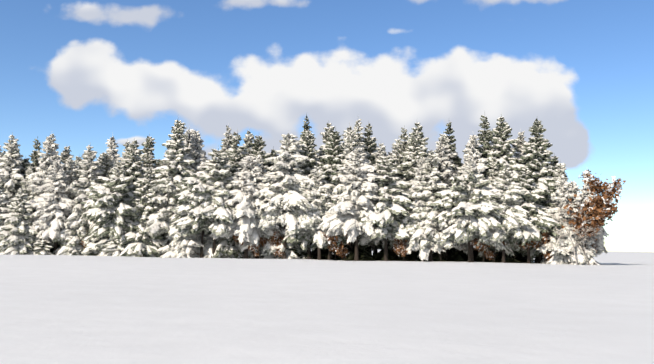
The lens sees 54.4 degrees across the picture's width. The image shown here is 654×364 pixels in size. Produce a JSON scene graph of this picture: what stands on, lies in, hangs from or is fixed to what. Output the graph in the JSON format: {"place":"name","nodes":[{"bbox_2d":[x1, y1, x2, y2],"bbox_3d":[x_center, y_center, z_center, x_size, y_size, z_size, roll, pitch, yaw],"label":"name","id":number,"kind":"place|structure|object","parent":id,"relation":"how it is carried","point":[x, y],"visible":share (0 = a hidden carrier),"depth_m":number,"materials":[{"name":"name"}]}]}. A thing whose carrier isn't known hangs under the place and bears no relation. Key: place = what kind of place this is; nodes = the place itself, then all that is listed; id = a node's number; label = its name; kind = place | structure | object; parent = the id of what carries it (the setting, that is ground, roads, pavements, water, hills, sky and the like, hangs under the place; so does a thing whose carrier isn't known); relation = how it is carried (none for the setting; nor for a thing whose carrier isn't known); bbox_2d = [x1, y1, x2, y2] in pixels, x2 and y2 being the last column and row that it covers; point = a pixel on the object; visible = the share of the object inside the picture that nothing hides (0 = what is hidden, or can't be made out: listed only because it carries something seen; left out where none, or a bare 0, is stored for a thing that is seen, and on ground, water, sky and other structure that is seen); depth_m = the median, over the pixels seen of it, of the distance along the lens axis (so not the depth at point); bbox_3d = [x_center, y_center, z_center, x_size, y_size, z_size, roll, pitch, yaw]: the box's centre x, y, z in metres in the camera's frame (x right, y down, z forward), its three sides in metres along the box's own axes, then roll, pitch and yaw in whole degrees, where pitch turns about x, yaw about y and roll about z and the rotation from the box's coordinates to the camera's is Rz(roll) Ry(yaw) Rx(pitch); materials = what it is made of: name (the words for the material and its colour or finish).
{"place":"outdoors","nodes":[
{"label":"outdoors","id":0,"kind":"place"},
{"bbox_2d":[0,249,653,363],"bbox_3d":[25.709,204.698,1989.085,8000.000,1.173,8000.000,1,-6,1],"label":"snow field","id":1,"kind":"structure","parent":0,"point":[68,309],"depth_m":22.43,"materials":[{"name":"white snow"}]},
{"bbox_2d":[0,190,11,241],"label":"spruce","id":2,"kind":"object","parent":1,"relation":"on","point":[3,202],"visible":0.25,"depth_m":121.36,"materials":[{"name":"white plant"}]},
{"bbox_2d":[0,180,11,207],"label":"spruce","id":3,"kind":"object","parent":1,"relation":"on","point":[2,189],"visible":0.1,"depth_m":126.47,"materials":[{"name":"white plant"}]},
{"bbox_2d":[0,132,25,209],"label":"spruce","id":4,"kind":"object","parent":1,"relation":"on","point":[11,168],"visible":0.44,"depth_m":128.72,"materials":[{"name":"white plant"}]},
{"bbox_2d":[6,167,36,235],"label":"spruce","id":5,"kind":"object","parent":1,"relation":"on","point":[25,183],"visible":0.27,"depth_m":125.21,"materials":[{"name":"white plant"}]},
{"bbox_2d":[0,188,46,254],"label":"spruce","id":6,"kind":"object","parent":1,"relation":"on","point":[18,235],"visible":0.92,"depth_m":118.42,"materials":[{"name":"white plant"}]},
{"bbox_2d":[19,158,29,173],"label":"spruce","id":7,"kind":"object","parent":1,"relation":"on","point":[26,160],"visible":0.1,"depth_m":133.16,"materials":[{"name":"green plant"}]},
{"bbox_2d":[23,136,42,176],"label":"dark spruce","id":8,"kind":"object","parent":1,"relation":"on","point":[34,155],"visible":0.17,"depth_m":131.79,"materials":[{"name":"white plant"}]},
{"bbox_2d":[33,229,52,254],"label":"young spruce","id":9,"kind":"object","parent":1,"relation":"on","point":[40,245],"visible":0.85,"depth_m":117.28,"materials":[{"name":"white plant"}]},
{"bbox_2d":[25,134,65,240],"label":"spruce","id":10,"kind":"object","parent":1,"relation":"on","point":[39,178],"visible":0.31,"depth_m":124.64,"materials":[{"name":"white plant"}]},
{"bbox_2d":[31,157,75,254],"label":"spruce","id":11,"kind":"object","parent":1,"relation":"on","point":[53,209],"visible":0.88,"depth_m":119.21,"materials":[{"name":"white plant"}]},
{"bbox_2d":[45,155,79,246],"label":"spruce","id":12,"kind":"object","parent":1,"relation":"on","point":[72,172],"visible":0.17,"depth_m":123.90,"materials":[{"name":"white plant"}]},
{"bbox_2d":[57,146,74,170],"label":"spruce","id":13,"kind":"object","parent":1,"relation":"on","point":[64,156],"visible":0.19,"depth_m":132.10,"materials":[{"name":"white plant"}]},
{"bbox_2d":[53,201,89,255],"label":"spruce","id":14,"kind":"object","parent":1,"relation":"on","point":[74,239],"visible":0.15,"depth_m":117.89,"materials":[{"name":"white plant"}]},
{"bbox_2d":[52,142,103,255],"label":"spruce","id":15,"kind":"object","parent":1,"relation":"on","point":[89,171],"visible":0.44,"depth_m":119.86,"materials":[{"name":"white plant"}]},
{"bbox_2d":[85,165,114,255],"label":"spruce","id":16,"kind":"object","parent":1,"relation":"on","point":[93,253],"visible":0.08,"depth_m":116.89,"materials":[{"name":"white plant"}]},
{"bbox_2d":[96,152,112,182],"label":"spruce","id":17,"kind":"object","parent":1,"relation":"on","point":[105,168],"visible":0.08,"depth_m":126.46,"materials":[{"name":"green plant"}]},
{"bbox_2d":[81,157,128,255],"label":"spruce","id":18,"kind":"object","parent":1,"relation":"on","point":[118,170],"visible":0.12,"depth_m":116.02,"materials":[{"name":"white plant"}]},
{"bbox_2d":[80,176,139,238],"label":"spruce","id":19,"kind":"object","parent":1,"relation":"on","point":[109,204],"visible":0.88,"depth_m":113.56,"materials":[{"name":"white plant"}]},
{"bbox_2d":[105,134,122,166],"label":"spruce","id":20,"kind":"object","parent":1,"relation":"on","point":[112,145],"visible":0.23,"depth_m":145.51,"materials":[{"name":"white plant"}]},
{"bbox_2d":[102,231,126,255],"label":"young spruce","id":21,"kind":"object","parent":1,"relation":"on","point":[112,246],"visible":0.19,"depth_m":112.75,"materials":[{"name":"white plant"}]},
{"bbox_2d":[122,140,129,171],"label":"conifer tree","id":22,"kind":"object","parent":1,"relation":"on","point":[125,145],"visible":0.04,"depth_m":126.58,"materials":[{"name":"white plant"}]},
{"bbox_2d":[122,140,148,206],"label":"spruce","id":23,"kind":"object","parent":1,"relation":"on","point":[134,167],"visible":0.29,"depth_m":120.48,"materials":[{"name":"white plant"}]},
{"bbox_2d":[113,165,168,256],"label":"spruce","id":24,"kind":"object","parent":1,"relation":"on","point":[139,245],"visible":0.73,"depth_m":113.89,"materials":[{"name":"white plant"}]},
{"bbox_2d":[142,153,154,167],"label":"spruce","id":25,"kind":"object","parent":1,"relation":"on","point":[147,159],"visible":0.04,"depth_m":129.65,"materials":[{"name":"white plant"}]},
{"bbox_2d":[140,133,158,168],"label":"spruce","id":26,"kind":"object","parent":1,"relation":"on","point":[148,145],"visible":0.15,"depth_m":136.47,"materials":[{"name":"white plant"}]},
{"bbox_2d":[140,164,181,253],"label":"spruce","id":27,"kind":"object","parent":1,"relation":"on","point":[157,223],"visible":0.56,"depth_m":113.69,"materials":[{"name":"white plant"}]},
{"bbox_2d":[150,120,196,236],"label":"spruce","id":28,"kind":"object","parent":1,"relation":"on","point":[177,155],"visible":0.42,"depth_m":118.60,"materials":[{"name":"white plant"}]},
{"bbox_2d":[156,202,207,257],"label":"spruce","id":29,"kind":"object","parent":1,"relation":"on","point":[190,245],"visible":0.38,"depth_m":111.94,"materials":[{"name":"white plant"}]},
{"bbox_2d":[183,126,193,153],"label":"spruce","id":30,"kind":"object","parent":1,"relation":"on","point":[187,142],"visible":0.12,"depth_m":132.76,"materials":[{"name":"white plant"}]},
{"bbox_2d":[168,162,221,257],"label":"spruce","id":31,"kind":"object","parent":1,"relation":"on","point":[207,249],"visible":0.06,"depth_m":114.05,"materials":[{"name":"white plant"}]},
{"bbox_2d":[186,130,206,171],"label":"spruce","id":32,"kind":"object","parent":1,"relation":"on","point":[196,153],"visible":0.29,"depth_m":123.34,"materials":[{"name":"white plant"}]},
{"bbox_2d":[172,170,232,257],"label":"round pine","id":33,"kind":"object","parent":1,"relation":"on","point":[194,179],"visible":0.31,"depth_m":110.01,"materials":[{"name":"white plant"}]},
{"bbox_2d":[169,147,238,257],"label":"spruce","id":34,"kind":"object","parent":1,"relation":"on","point":[206,208],"visible":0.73,"depth_m":109.89,"materials":[{"name":"white plant"}]},
{"bbox_2d":[203,156,250,258],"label":"spruce","id":35,"kind":"object","parent":1,"relation":"on","point":[228,248],"visible":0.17,"depth_m":114.17,"materials":[{"name":"white plant"}]},
{"bbox_2d":[221,125,232,161],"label":"conifer tree","id":36,"kind":"object","parent":1,"relation":"on","point":[226,143],"visible":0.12,"depth_m":124.64,"materials":[{"name":"white plant"}]},
{"bbox_2d":[208,156,279,258],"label":"spruce","id":37,"kind":"object","parent":1,"relation":"on","point":[247,206],"visible":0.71,"depth_m":110.48,"materials":[{"name":"white plant"}]},
{"bbox_2d":[242,130,253,159],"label":"spruce","id":38,"kind":"object","parent":1,"relation":"on","point":[248,140],"visible":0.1,"depth_m":129.11,"materials":[{"name":"white plant"}]},
{"bbox_2d":[248,241,259,258],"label":"beech","id":39,"kind":"object","parent":1,"relation":"on","point":[254,248],"visible":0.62,"depth_m":111.99,"materials":[{"name":"brown plant"}]},
{"bbox_2d":[235,153,281,258],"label":"spruce","id":40,"kind":"object","parent":1,"relation":"on","point":[245,246],"visible":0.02,"depth_m":114.16,"materials":[{"name":"white plant"}]},
{"bbox_2d":[247,136,272,173],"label":"spruce","id":41,"kind":"object","parent":1,"relation":"on","point":[258,145],"visible":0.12,"depth_m":122.63,"materials":[{"name":"white plant"}]},
{"bbox_2d":[261,230,284,258],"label":"beech","id":42,"kind":"object","parent":1,"relation":"on","point":[276,240],"visible":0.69,"depth_m":111.63,"materials":[{"name":"brown plant"}]},
{"bbox_2d":[268,146,278,166],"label":"spruce","id":43,"kind":"object","parent":1,"relation":"on","point":[273,155],"visible":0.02,"depth_m":125.15,"materials":[{"name":"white plant"}]},
{"bbox_2d":[248,223,312,258],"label":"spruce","id":44,"kind":"object","parent":1,"relation":"on","point":[268,249],"visible":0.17,"depth_m":112.47,"materials":[{"name":"white plant"}]},
{"bbox_2d":[252,133,322,258],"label":"spruce","id":45,"kind":"object","parent":1,"relation":"on","point":[285,194],"visible":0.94,"depth_m":109.65,"materials":[{"name":"white plant"}]},
{"bbox_2d":[282,134,323,258],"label":"spruce","id":46,"kind":"object","parent":1,"relation":"on","point":[309,151],"visible":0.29,"depth_m":114.89,"materials":[{"name":"white plant"}]},
{"bbox_2d":[298,131,318,167],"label":"spruce","id":47,"kind":"object","parent":1,"relation":"on","point":[308,133],"visible":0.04,"depth_m":120.99,"materials":[{"name":"white plant"}]},
{"bbox_2d":[295,166,337,259],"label":"spruce","id":48,"kind":"object","parent":1,"relation":"on","point":[320,205],"visible":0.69,"depth_m":109.42,"materials":[{"name":"white plant"}]},
{"bbox_2d":[306,242,327,258],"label":"spruce","id":49,"kind":"object","parent":1,"relation":"on","point":[314,254],"visible":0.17,"depth_m":114.92,"materials":[{"name":"black plant"}]},
{"bbox_2d":[316,123,334,168],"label":"spruce","id":50,"kind":"object","parent":1,"relation":"on","point":[320,151],"visible":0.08,"depth_m":120.25,"materials":[{"name":"white plant"}]},
{"bbox_2d":[310,127,352,259],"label":"spruce","id":51,"kind":"object","parent":1,"relation":"on","point":[333,157],"visible":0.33,"depth_m":113.06,"materials":[{"name":"white plant"}]},
{"bbox_2d":[321,231,348,259],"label":"beech","id":52,"kind":"object","parent":1,"relation":"on","point":[345,249],"visible":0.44,"depth_m":108.41,"materials":[{"name":"brown plant"}]},
{"bbox_2d":[326,234,349,260],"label":"beech","id":53,"kind":"object","parent":1,"relation":"on","point":[338,248],"visible":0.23,"depth_m":108.48,"materials":[{"name":"brown plant"}]},
{"bbox_2d":[327,125,372,250],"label":"spruce","id":54,"kind":"object","parent":1,"relation":"on","point":[351,140],"visible":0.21,"depth_m":112.55,"materials":[{"name":"white plant"}]},
{"bbox_2d":[333,235,374,260],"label":"spruce","id":55,"kind":"object","parent":1,"relation":"on","point":[350,256],"visible":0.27,"depth_m":110.97,"materials":[{"name":"black plant"}]},
{"bbox_2d":[316,146,392,260],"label":"spruce","id":56,"kind":"object","parent":1,"relation":"on","point":[351,209],"visible":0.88,"depth_m":107.44,"materials":[{"name":"white plant"}]},
{"bbox_2d":[353,119,370,162],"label":"conifer tree","id":57,"kind":"object","parent":1,"relation":"on","point":[360,143],"visible":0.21,"depth_m":118.05,"materials":[{"name":"white plant"}]},
{"bbox_2d":[359,246,373,260],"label":"spruce","id":58,"kind":"object","parent":1,"relation":"on","point":[366,258],"visible":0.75,"depth_m":109.89,"materials":[{"name":"black plant"}]},
{"bbox_2d":[361,123,376,254],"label":"dark spruce","id":59,"kind":"object","parent":1,"relation":"on","point":[367,141],"visible":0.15,"depth_m":119.23,"materials":[{"name":"green plant"}]},
{"bbox_2d":[365,135,393,259],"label":"spruce","id":60,"kind":"object","parent":1,"relation":"on","point":[374,139],"depth_m":122.48,"materials":[{"name":"white plant"}]},
{"bbox_2d":[358,143,404,246],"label":"spruce","id":61,"kind":"object","parent":1,"relation":"on","point":[365,240],"visible":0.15,"depth_m":114.25,"materials":[{"name":"white plant"}]},
{"bbox_2d":[372,241,399,260],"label":"spruce","id":62,"kind":"object","parent":1,"relation":"on","point":[379,254],"visible":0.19,"depth_m":112.83,"materials":[{"name":"black plant"}]},
{"bbox_2d":[356,156,423,260],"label":"spruce","id":63,"kind":"object","parent":1,"relation":"on","point":[392,203],"visible":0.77,"depth_m":107.77,"materials":[{"name":"white plant"}]},
{"bbox_2d":[374,150,406,253],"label":"spruce","id":64,"kind":"object","parent":1,"relation":"on","point":[376,241],"visible":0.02,"depth_m":113.07,"materials":[{"name":"green plant"}]},
{"bbox_2d":[388,135,400,158],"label":"spruce","id":65,"kind":"object","parent":1,"relation":"on","point":[395,148],"visible":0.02,"depth_m":133.31,"materials":[{"name":"white plant"}]},
{"bbox_2d":[393,238,408,258],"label":"beech","id":66,"kind":"object","parent":1,"relation":"on","point":[400,248],"visible":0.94,"depth_m":107.78,"materials":[{"name":"brown plant"}]},
{"bbox_2d":[395,125,411,179],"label":"conifer tree","id":67,"kind":"object","parent":1,"relation":"on","point":[404,145],"visible":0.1,"depth_m":120.07,"materials":[{"name":"green plant"}]},
{"bbox_2d":[396,245,417,260],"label":"spruce","id":68,"kind":"object","parent":1,"relation":"on","point":[406,257],"visible":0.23,"depth_m":111.86,"materials":[{"name":"black plant"}]},
{"bbox_2d":[388,130,427,260],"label":"spruce","id":69,"kind":"object","parent":1,"relation":"on","point":[413,154],"visible":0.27,"depth_m":114.34,"materials":[{"name":"white plant"}]},
{"bbox_2d":[405,122,433,260],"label":"spruce","id":70,"kind":"object","parent":1,"relation":"on","point":[423,143],"visible":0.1,"depth_m":120.52,"materials":[{"name":"white plant"}]},
{"bbox_2d":[394,157,445,260],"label":"spruce","id":71,"kind":"object","parent":1,"relation":"on","point":[424,253],"visible":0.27,"depth_m":107.66,"materials":[{"name":"white plant"}]},
{"bbox_2d":[399,151,459,261],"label":"spruce","id":72,"kind":"object","parent":1,"relation":"on","point":[433,231],"visible":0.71,"depth_m":106.96,"materials":[{"name":"white plant"}]},
{"bbox_2d":[432,251,449,260],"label":"spruce","id":73,"kind":"object","parent":1,"relation":"on","point":[435,257],"visible":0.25,"depth_m":109.71,"materials":[{"name":"black plant"}]},
{"bbox_2d":[418,141,467,260],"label":"spruce","id":74,"kind":"object","parent":1,"relation":"on","point":[445,169],"visible":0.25,"depth_m":111.08,"materials":[{"name":"white plant"}]},
{"bbox_2d":[432,134,461,260],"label":"spruce","id":75,"kind":"object","parent":1,"relation":"on","point":[445,141],"visible":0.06,"depth_m":114.18,"materials":[{"name":"white plant"}]},
{"bbox_2d":[444,122,462,251],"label":"dark spruce","id":76,"kind":"object","parent":1,"relation":"on","point":[452,147],"visible":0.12,"depth_m":115.98,"materials":[{"name":"green plant"}]},
{"bbox_2d":[448,248,467,260],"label":"spruce","id":77,"kind":"object","parent":1,"relation":"on","point":[457,255],"visible":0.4,"depth_m":111.54,"materials":[{"name":"black plant"}]},
{"bbox_2d":[430,171,506,261],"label":"conifer tree","id":78,"kind":"object","parent":1,"relation":"on","point":[453,201],"visible":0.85,"depth_m":102.22,"materials":[{"name":"white plant"}]},
{"bbox_2d":[438,163,506,261],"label":"spruce","id":79,"kind":"object","parent":1,"relation":"on","point":[464,219],"visible":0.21,"depth_m":102.75,"materials":[{"name":"white plant"}]},
{"bbox_2d":[460,135,492,186],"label":"spruce","id":80,"kind":"object","parent":1,"relation":"on","point":[473,155],"visible":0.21,"depth_m":110.52,"materials":[{"name":"white plant"}]},
{"bbox_2d":[475,115,492,260],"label":"dark spruce","id":81,"kind":"object","parent":1,"relation":"on","point":[485,137],"visible":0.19,"depth_m":113.50,"materials":[{"name":"green plant"}]},
{"bbox_2d":[470,238,497,261],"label":"beech","id":82,"kind":"object","parent":1,"relation":"on","point":[488,253],"visible":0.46,"depth_m":105.28,"materials":[{"name":"brown plant"}]},
{"bbox_2d":[486,249,511,262],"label":"spruce","id":83,"kind":"object","parent":1,"relation":"on","point":[498,257],"visible":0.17,"depth_m":107.43,"materials":[{"name":"black plant"}]},
{"bbox_2d":[478,157,521,258],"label":"spruce","id":84,"kind":"object","parent":1,"relation":"on","point":[494,172],"visible":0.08,"depth_m":109.14,"materials":[{"name":"white plant"}]},
{"bbox_2d":[471,165,532,262],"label":"spruce","id":85,"kind":"object","parent":1,"relation":"on","point":[516,221],"visible":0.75,"depth_m":102.69,"materials":[{"name":"white plant"}]},
{"bbox_2d":[483,115,526,242],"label":"spruce","id":86,"kind":"object","parent":1,"relation":"on","point":[502,151],"visible":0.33,"depth_m":111.08,"materials":[{"name":"white plant"}]},
{"bbox_2d":[511,131,527,262],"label":"spruce","id":87,"kind":"object","parent":1,"relation":"on","point":[519,143],"visible":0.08,"depth_m":117.57,"materials":[{"name":"white plant"}]},
{"bbox_2d":[514,251,526,262],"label":"spruce","id":88,"kind":"object","parent":1,"relation":"on","point":[518,258],"visible":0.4,"depth_m":113.90,"materials":[{"name":"black plant"}]},
{"bbox_2d":[518,205,545,262],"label":"spruce","id":89,"kind":"object","parent":1,"relation":"on","point":[534,253],"depth_m":107.78,"materials":[{"name":"plant"}]},
{"bbox_2d":[504,168,561,262],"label":"spruce","id":90,"kind":"object","parent":1,"relation":"on","point":[541,220],"visible":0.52,"depth_m":103.78,"materials":[{"name":"white plant"}]},
{"bbox_2d":[516,232,552,263],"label":"beech","id":91,"kind":"object","parent":1,"relation":"on","point":[544,240],"visible":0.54,"depth_m":104.14,"materials":[{"name":"brown plant"}]},
{"bbox_2d":[517,118,568,262],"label":"spruce","id":92,"kind":"object","parent":1,"relation":"on","point":[536,159],"visible":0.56,"depth_m":109.03,"materials":[{"name":"white plant"}]},
{"bbox_2d":[549,156,558,170],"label":"spruce","id":93,"kind":"object","parent":1,"relation":"on","point":[553,163],"depth_m":113.76,"materials":[{"name":"white plant"}]},
{"bbox_2d":[540,163,575,257],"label":"spruce","id":94,"kind":"object","parent":1,"relation":"on","point":[560,170],"visible":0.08,"depth_m":107.92,"materials":[{"name":"white plant"}]},
{"bbox_2d":[536,175,594,264],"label":"spruce","id":95,"kind":"object","parent":1,"relation":"on","point":[560,256],"visible":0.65,"depth_m":102.53,"materials":[{"name":"white plant"}]},
{"bbox_2d":[542,198,601,264],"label":"deciduous tree","id":96,"kind":"object","parent":1,"relation":"on","point":[565,235],"visible":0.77,"depth_m":99.18,"materials":[{"name":"brown plant"}]},
{"bbox_2d":[565,225,603,264],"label":"deciduous tree","id":97,"kind":"object","parent":1,"relation":"on","point":[569,227],"visible":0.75,"depth_m":99.23,"materials":[{"name":"white plant"}]},
{"bbox_2d":[567,181,606,264],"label":"spruce","id":98,"kind":"object","parent":1,"relation":"on","point":[575,190],"visible":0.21,"depth_m":104.30,"materials":[{"name":"white plant"}]},
{"bbox_2d":[576,169,609,252],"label":"spruce","id":99,"kind":"object","parent":1,"relation":"on","point":[600,238],"visible":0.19,"depth_m":105.80,"materials":[{"name":"white plant"}]},
{"bbox_2d":[561,171,625,255],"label":"beech","id":100,"kind":"object","parent":1,"relation":"on","point":[601,203],"visible":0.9,"depth_m":98.72,"materials":[{"name":"brown plant"}]},
{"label":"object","id":101,"kind":"object","parent":1,"relation":"on","visible":0},
{"bbox_2d":[298,113,317,153],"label":"dark spruce","id":102,"kind":"object","parent":101,"relation":"on","point":[306,127],"visible":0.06,"depth_m":122.65,"materials":[{"name":"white plant"}]},
{"bbox_2d":[0,0,653,251],"label":"sky","id":103,"kind":"structure","parent":0,"point":[79,72],"materials":[{"name":"blue"}]},
{"bbox_2d":[248,258,533,262],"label":"forest floor","id":104,"kind":"structure","parent":0,"point":[380,260],"depth_m":112.78,"materials":[{"name":"brown soil"}]},
{"bbox_2d":[204,129,247,243],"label":"spruce","id":105,"kind":"object","parent":104,"relation":"on","point":[235,142],"visible":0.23,"depth_m":120.73,"materials":[{"name":"white plant"}]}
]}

